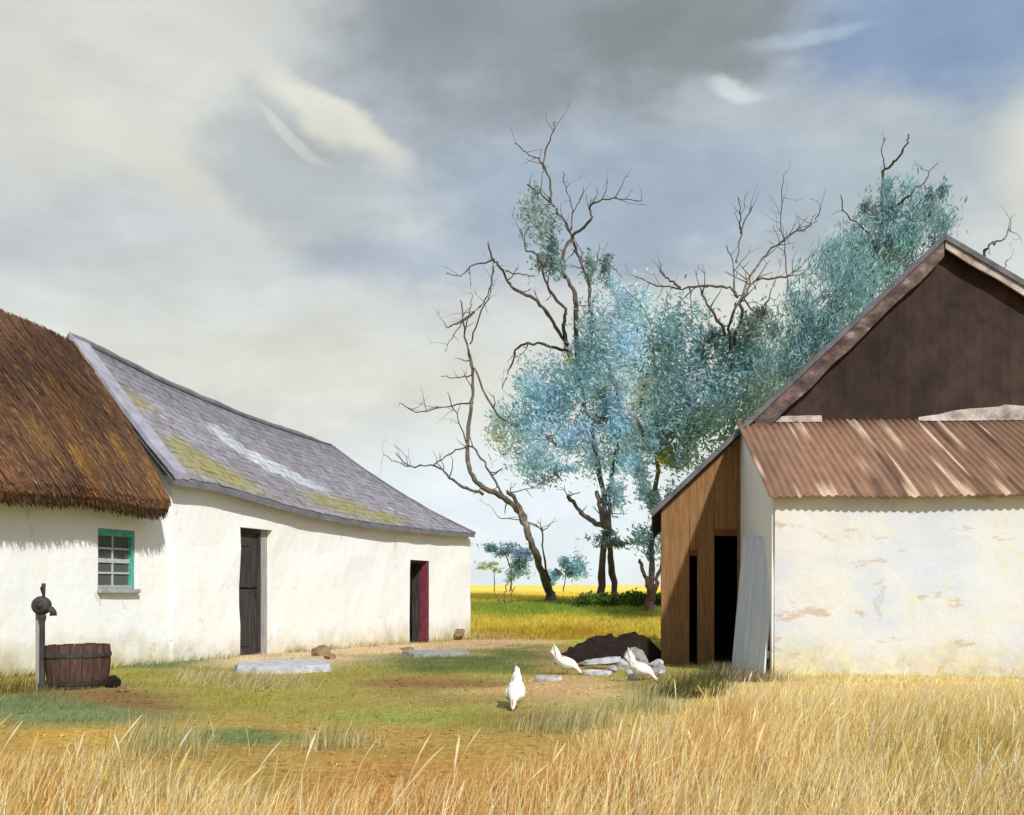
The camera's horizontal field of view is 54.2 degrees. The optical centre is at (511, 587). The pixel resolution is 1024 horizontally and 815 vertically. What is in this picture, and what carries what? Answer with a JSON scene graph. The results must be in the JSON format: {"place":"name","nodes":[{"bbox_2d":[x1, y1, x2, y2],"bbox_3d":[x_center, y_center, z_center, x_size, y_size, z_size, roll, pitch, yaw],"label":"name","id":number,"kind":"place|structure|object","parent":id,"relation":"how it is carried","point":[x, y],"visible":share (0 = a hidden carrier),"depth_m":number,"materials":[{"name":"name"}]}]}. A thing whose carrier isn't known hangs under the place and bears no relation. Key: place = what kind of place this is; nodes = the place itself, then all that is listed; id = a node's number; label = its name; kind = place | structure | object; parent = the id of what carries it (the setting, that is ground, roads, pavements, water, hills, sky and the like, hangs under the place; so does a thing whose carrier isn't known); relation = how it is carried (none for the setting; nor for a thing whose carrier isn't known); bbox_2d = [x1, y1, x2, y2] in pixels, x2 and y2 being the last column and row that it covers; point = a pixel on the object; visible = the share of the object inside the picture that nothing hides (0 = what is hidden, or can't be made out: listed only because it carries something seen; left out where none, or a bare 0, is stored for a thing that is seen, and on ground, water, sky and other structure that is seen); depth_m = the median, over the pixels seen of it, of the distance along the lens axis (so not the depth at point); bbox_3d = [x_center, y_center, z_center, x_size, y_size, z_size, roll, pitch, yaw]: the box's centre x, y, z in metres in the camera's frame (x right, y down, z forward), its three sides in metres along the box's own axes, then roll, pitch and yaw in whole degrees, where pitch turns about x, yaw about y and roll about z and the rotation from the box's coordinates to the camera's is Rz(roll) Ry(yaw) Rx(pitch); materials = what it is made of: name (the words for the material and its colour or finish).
{"place":"outdoors","nodes":[
{"label":"outdoors","id":0,"kind":"place"},
{"bbox_2d":[0,664,1023,814],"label":"dry grass","id":1,"kind":"structure","parent":0,"point":[970,716],"depth_m":5.22,"materials":[{"name":"beige plant"}]},
{"bbox_2d":[0,585,1023,814],"bbox_3d":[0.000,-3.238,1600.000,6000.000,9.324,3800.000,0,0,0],"label":"ground","id":2,"kind":"structure","parent":0,"point":[448,754],"depth_m":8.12,"materials":[{"name":"green plant"}]},
{"bbox_2d":[0,666,69,696],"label":"weeds","id":3,"kind":"object","parent":2,"relation":"on","point":[17,687],"visible":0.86,"depth_m":10.59,"materials":[{"name":"green plant"}]},
{"bbox_2d":[31,583,56,689],"bbox_3d":[-5.088,0.584,10.968,0.285,1.276,0.285,0,0,0],"label":"water pump","id":4,"kind":"object","parent":2,"relation":"on","point":[41,606],"visible":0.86,"depth_m":10.88,"materials":[{"name":"grey metal"}]},
{"bbox_2d":[44,643,111,690],"bbox_3d":[-4.817,0.879,11.100,0.700,0.508,0.700,0,0,0],"label":"barrel tub","id":5,"kind":"object","parent":2,"relation":"on","point":[84,665],"visible":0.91,"depth_m":10.83,"materials":[{"name":"wood"}]},
{"bbox_2d":[0,308,170,675],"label":"thatched cottage","id":6,"kind":"structure","parent":2,"relation":"on","point":[85,501],"depth_m":13.77,"materials":[{"name":"paint"}]},
{"bbox_2d":[97,528,140,592],"bbox_3d":[-5.768,-0.382,14.372,0.378,0.912,0.835,0,0,18],"label":"window","id":7,"kind":"structure","parent":6,"relation":"in","point":[115,547],"depth_m":14.41,"materials":[{"name":"grey glass"}]},
{"bbox_2d":[105,675,120,687],"bbox_3d":[-4.382,1.044,10.996,0.140,0.170,0.173,-1,5,35],"label":"clod","id":8,"kind":"object","parent":2,"relation":"on","point":[112,681],"visible":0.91,"depth_m":10.97,"materials":[{"name":"brown soil"}]},
{"bbox_2d":[115,684,130,692],"bbox_3d":[-4.106,1.065,10.580,0.163,0.105,0.160,8,-9,-31],"label":"clod","id":9,"kind":"object","parent":2,"relation":"on","point":[125,687],"visible":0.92,"depth_m":10.55,"materials":[{"name":"brown soil"}]},
{"bbox_2d":[0,635,477,678],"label":"weeds","id":10,"kind":"object","parent":2,"relation":"on","point":[162,661],"visible":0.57,"depth_m":16.39,"materials":[{"name":"green plant"}]},
{"bbox_2d":[149,664,329,690],"bbox_3d":[-3.529,1.034,12.042,3.404,0.205,1.667,0,0,43],"label":"straw tuft","id":11,"kind":"object","parent":2,"relation":"on","point":[268,680],"visible":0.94,"depth_m":11.49,"materials":[{"name":"beige plant"}]},
{"bbox_2d":[67,332,475,661],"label":"slate house","id":12,"kind":"structure","parent":2,"relation":"on","point":[282,539],"depth_m":18.85,"materials":[{"name":"white paint"}]},
{"bbox_2d":[239,528,260,654],"bbox_3d":[-4.677,0.126,17.600,0.149,2.344,0.796,0,0,18],"label":"door","id":13,"kind":"structure","parent":12,"relation":"in","point":[250,560],"depth_m":17.69,"materials":[{"name":"brown wood"}]},
{"bbox_2d":[410,560,428,642],"bbox_3d":[-2.459,0.445,24.593,0.422,2.243,1.132,0,0,18],"label":"door","id":14,"kind":"structure","parent":12,"relation":"in","point":[420,569],"depth_m":25.05,"materials":[{"name":"red paint"}]},
{"bbox_2d":[234,659,332,674],"bbox_3d":[-3.058,1.081,13.332,1.277,0.184,1.255,0,0,-18],"label":"doorstep","id":15,"kind":"object","parent":2,"relation":"on","point":[298,665],"visible":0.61,"depth_m":12.91,"materials":[{"name":"stone"}]},
{"bbox_2d":[311,645,330,655],"bbox_3d":[-3.310,1.113,17.224,0.330,0.260,0.211,-6,-2,-37],"label":"stone","id":16,"kind":"object","parent":2,"relation":"on","point":[320,650],"visible":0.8,"depth_m":17.15,"materials":[{"name":"brown stone"}]},
{"bbox_2d":[324,653,335,658],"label":"stone","id":17,"kind":"object","parent":2,"relation":"on","point":[329,655],"visible":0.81,"depth_m":16.23,"materials":[{"name":"brown stone"}]},
{"bbox_2d":[53,678,724,761],"bbox_3d":[-0.595,0.977,7.555,5.264,0.340,1.774,0,0,-25],"label":"grass tuft","id":18,"kind":"object","parent":2,"relation":"on","point":[197,740],"visible":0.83,"depth_m":7.17,"materials":[{"name":"plant"}]},
{"bbox_2d":[400,647,413,650],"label":"stone","id":19,"kind":"object","parent":2,"relation":"on","point":[407,648],"visible":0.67,"depth_m":19.52,"materials":[{"name":"brown stone"}]},
{"bbox_2d":[401,649,469,657],"bbox_3d":[-1.297,1.182,17.556,1.204,0.156,1.217,0,0,-17],"label":"doorstep","id":20,"kind":"object","parent":2,"relation":"on","point":[444,653],"visible":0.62,"depth_m":17.19,"materials":[{"name":"grey stone"}]},
{"bbox_2d":[453,629,464,639],"bbox_3d":[-1.408,1.293,26.708,0.407,0.412,0.397,0,0,43],"label":"stone","id":21,"kind":"object","parent":2,"relation":"on","point":[458,633],"visible":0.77,"depth_m":26.61,"materials":[{"name":"brown stone"}]},
{"bbox_2d":[378,256,560,601],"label":"bare tree","id":22,"kind":"object","parent":2,"relation":"on","point":[545,578],"visible":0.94,"depth_m":44.94,"materials":[{"name":"brown plant"}]},
{"bbox_2d":[474,561,502,590],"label":"tree","id":23,"kind":"object","parent":2,"relation":"on","point":[489,565],"visible":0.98,"depth_m":69.94,"materials":[{"name":"green plant"}]},
{"bbox_2d":[0,642,1004,811],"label":"pebbles","id":24,"kind":"object","parent":2,"relation":"on","point":[330,761],"visible":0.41,"depth_m":7.82,"materials":[{"name":"stone"}]},
{"bbox_2d":[471,540,535,591],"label":"tree","id":25,"kind":"object","parent":2,"relation":"on","point":[521,556],"visible":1,"depth_m":74.77,"materials":[{"name":"green plant"}]},
{"bbox_2d":[494,583,515,603],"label":"dead stems","id":26,"kind":"object","parent":2,"relation":"on","point":[505,595],"visible":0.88,"depth_m":44.85,"materials":[{"name":"red plant"}]},
{"bbox_2d":[505,666,524,710],"bbox_3d":[0.029,0.918,9.190,0.186,0.385,0.404,0,0,7],"label":"hen","id":27,"kind":"object","parent":2,"relation":"on","point":[515,692],"visible":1,"depth_m":9.15,"materials":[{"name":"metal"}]},
{"bbox_2d":[535,675,561,681],"bbox_3d":[0.443,1.087,11.999,0.318,0.083,0.268,0,0,26],"label":"broken slab","id":28,"kind":"object","parent":2,"relation":"on","point":[548,678],"depth_m":11.92,"materials":[{"name":"stone"}]},
{"bbox_2d":[550,644,581,674],"bbox_3d":[0.693,0.901,12.782,0.413,0.408,0.190,0,0,12],"label":"hen","id":29,"kind":"object","parent":2,"relation":"on","point":[565,663],"visible":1,"depth_m":12.73,"materials":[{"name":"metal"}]},
{"bbox_2d":[442,95,692,594],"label":"gum tree","id":30,"kind":"object","parent":2,"relation":"on","point":[554,402],"visible":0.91,"depth_m":45.23,"materials":[{"name":"green plant"}]},
{"bbox_2d":[547,547,591,590],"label":"tree","id":31,"kind":"object","parent":2,"relation":"on","point":[572,570],"visible":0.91,"depth_m":71.86,"materials":[{"name":"green plant"}]},
{"bbox_2d":[568,589,609,607],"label":"shrub","id":32,"kind":"object","parent":2,"relation":"on","point":[582,599],"visible":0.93,"depth_m":42.49,"materials":[{"name":"green plant"}]},
{"bbox_2d":[580,669,611,675],"bbox_3d":[1.073,1.085,12.783,0.414,0.074,0.254,0,0,0],"label":"broken slab","id":33,"kind":"object","parent":2,"relation":"on","point":[590,672],"depth_m":12.67,"materials":[{"name":"stone"}]},
{"bbox_2d":[584,656,620,666],"bbox_3d":[1.277,1.037,14.143,0.531,0.146,0.287,0,0,0],"label":"broken slab","id":34,"kind":"object","parent":2,"relation":"on","point":[600,661],"depth_m":14.03,"materials":[{"name":"stone"}]},
{"bbox_2d":[585,590,621,606],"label":"shrub","id":35,"kind":"object","parent":2,"relation":"on","point":[611,600],"visible":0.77,"depth_m":42.72,"materials":[{"name":"green plant"}]},
{"bbox_2d":[555,631,660,664],"bbox_3d":[1.520,0.943,15.380,1.760,0.554,1.120,0,0,0],"label":"earth heap","id":36,"kind":"object","parent":2,"relation":"on","point":[601,646],"visible":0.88,"depth_m":15.07,"materials":[{"name":"black soil"}]},
{"bbox_2d":[605,665,617,671],"bbox_3d":[1.345,1.102,13.499,0.140,0.124,0.188,-5,1,35],"label":"stone","id":37,"kind":"object","parent":2,"relation":"on","point":[612,668],"visible":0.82,"depth_m":13.46,"materials":[{"name":"grey stone"}]},
{"bbox_2d":[615,658,629,669],"bbox_3d":[1.571,1.101,14.131,0.239,0.206,0.182,3,3,-32],"label":"stone","id":38,"kind":"object","parent":2,"relation":"on","point":[621,664],"visible":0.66,"depth_m":14.06,"materials":[{"name":"grey stone"}]},
{"bbox_2d":[615,590,635,606],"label":"shrub","id":39,"kind":"object","parent":2,"relation":"on","point":[624,601],"visible":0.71,"depth_m":42.80,"materials":[{"name":"green plant"}]},
{"bbox_2d":[623,647,648,664],"bbox_3d":[1.753,0.998,14.148,0.320,0.337,0.318,0,0,44],"label":"stone","id":40,"kind":"object","parent":2,"relation":"on","point":[639,655],"visible":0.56,"depth_m":14.07,"materials":[{"name":"grey stone"}]},
{"bbox_2d":[624,647,656,680],"bbox_3d":[1.499,0.884,11.604,0.394,0.391,0.182,0,0,25],"label":"hen","id":41,"kind":"object","parent":2,"relation":"on","point":[638,668],"visible":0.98,"depth_m":11.55,"materials":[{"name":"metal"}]},
{"bbox_2d":[626,587,657,606],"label":"shrub","id":42,"kind":"object","parent":2,"relation":"on","point":[640,597],"visible":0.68,"depth_m":42.63,"materials":[{"name":"green plant"}]},
{"bbox_2d":[627,666,659,678],"bbox_3d":[1.593,1.013,11.991,0.390,0.155,0.270,0,0,-30],"label":"broken slab","id":43,"kind":"object","parent":2,"relation":"on","point":[655,669],"depth_m":11.92,"materials":[{"name":"grey stone"}]},
{"bbox_2d":[638,559,660,611],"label":"tree stump","id":44,"kind":"object","parent":2,"relation":"on","point":[649,599],"visible":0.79,"depth_m":40.26,"materials":[{"name":"brown wood"}]},
{"bbox_2d":[648,659,664,669],"bbox_3d":[1.988,1.082,13.695,0.238,0.218,0.182,0,0,-33],"label":"stone","id":45,"kind":"object","parent":2,"relation":"on","point":[658,662],"visible":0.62,"depth_m":13.66,"materials":[{"name":"grey stone"}]},
{"bbox_2d":[655,592,660,606],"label":"shrub","id":46,"kind":"object","parent":2,"relation":"on","point":[658,598],"visible":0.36,"depth_m":42.72,"materials":[{"name":"green plant"}]},
{"bbox_2d":[655,669,664,676],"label":"stone","id":47,"kind":"object","parent":2,"relation":"on","point":[658,674],"visible":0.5,"depth_m":12.55,"materials":[{"name":"white stone"}]},
{"bbox_2d":[612,274,757,609],"bbox_3d":[6.840,-5.690,39.649,5.920,13.985,7.394,0,0,0],"label":"gum tree","id":48,"kind":"object","parent":2,"relation":"on","point":[673,343],"visible":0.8,"depth_m":38.28,"materials":[{"name":"green plant"}]},
{"bbox_2d":[640,661,744,698],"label":"weeds","id":49,"kind":"object","parent":2,"relation":"on","point":[692,682],"visible":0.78,"depth_m":10.14,"materials":[{"name":"green plant"}]},
{"bbox_2d":[624,170,825,461],"bbox_3d":[8.165,-7.384,38.068,7.603,17.639,5.504,0,0,0],"label":"half bare tree","id":50,"kind":"object","parent":2,"relation":"on","point":[748,340],"visible":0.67,"depth_m":37.51,"materials":[{"name":"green plant"}]},
{"bbox_2d":[681,660,813,683],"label":"weeds","id":51,"kind":"object","parent":2,"relation":"on","point":[755,678],"visible":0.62,"depth_m":11.61,"materials":[{"name":"green plant"}]},
{"bbox_2d":[732,536,769,674],"bbox_3d":[3.225,0.242,13.337,0.213,1.875,1.249,0,0,-6],"label":"door panel","id":52,"kind":"structure","parent":2,"relation":"on","point":[751,633],"depth_m":13.33,"materials":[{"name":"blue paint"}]},
{"bbox_2d":[652,233,1023,676],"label":"barn","id":53,"kind":"structure","parent":2,"relation":"on","point":[862,473],"depth_m":13.60,"materials":[{"name":"white paint"}]},
{"bbox_2d":[742,134,967,415],"bbox_3d":[10.353,-6.208,30.718,7.299,15.875,4.761,0,0,-33],"label":"gum tree","id":54,"kind":"object","parent":2,"relation":"on","point":[854,279],"visible":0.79,"depth_m":30.54,"materials":[{"name":"green plant"}]},
{"bbox_2d":[983,207,1022,267],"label":"bare tree","id":55,"kind":"object","parent":2,"relation":"on","point":[986,249],"visible":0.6,"depth_m":28.05,"materials":[{"name":"brown plant"}]},
{"bbox_2d":[0,0,1023,584],"label":"sky","id":56,"kind":"structure","parent":0,"point":[259,207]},
{"bbox_2d":[461,590,660,639],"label":"pasture grass","id":57,"kind":"structure","parent":0,"point":[538,598],"depth_m":35.97,"materials":[{"name":"yellow plant"}]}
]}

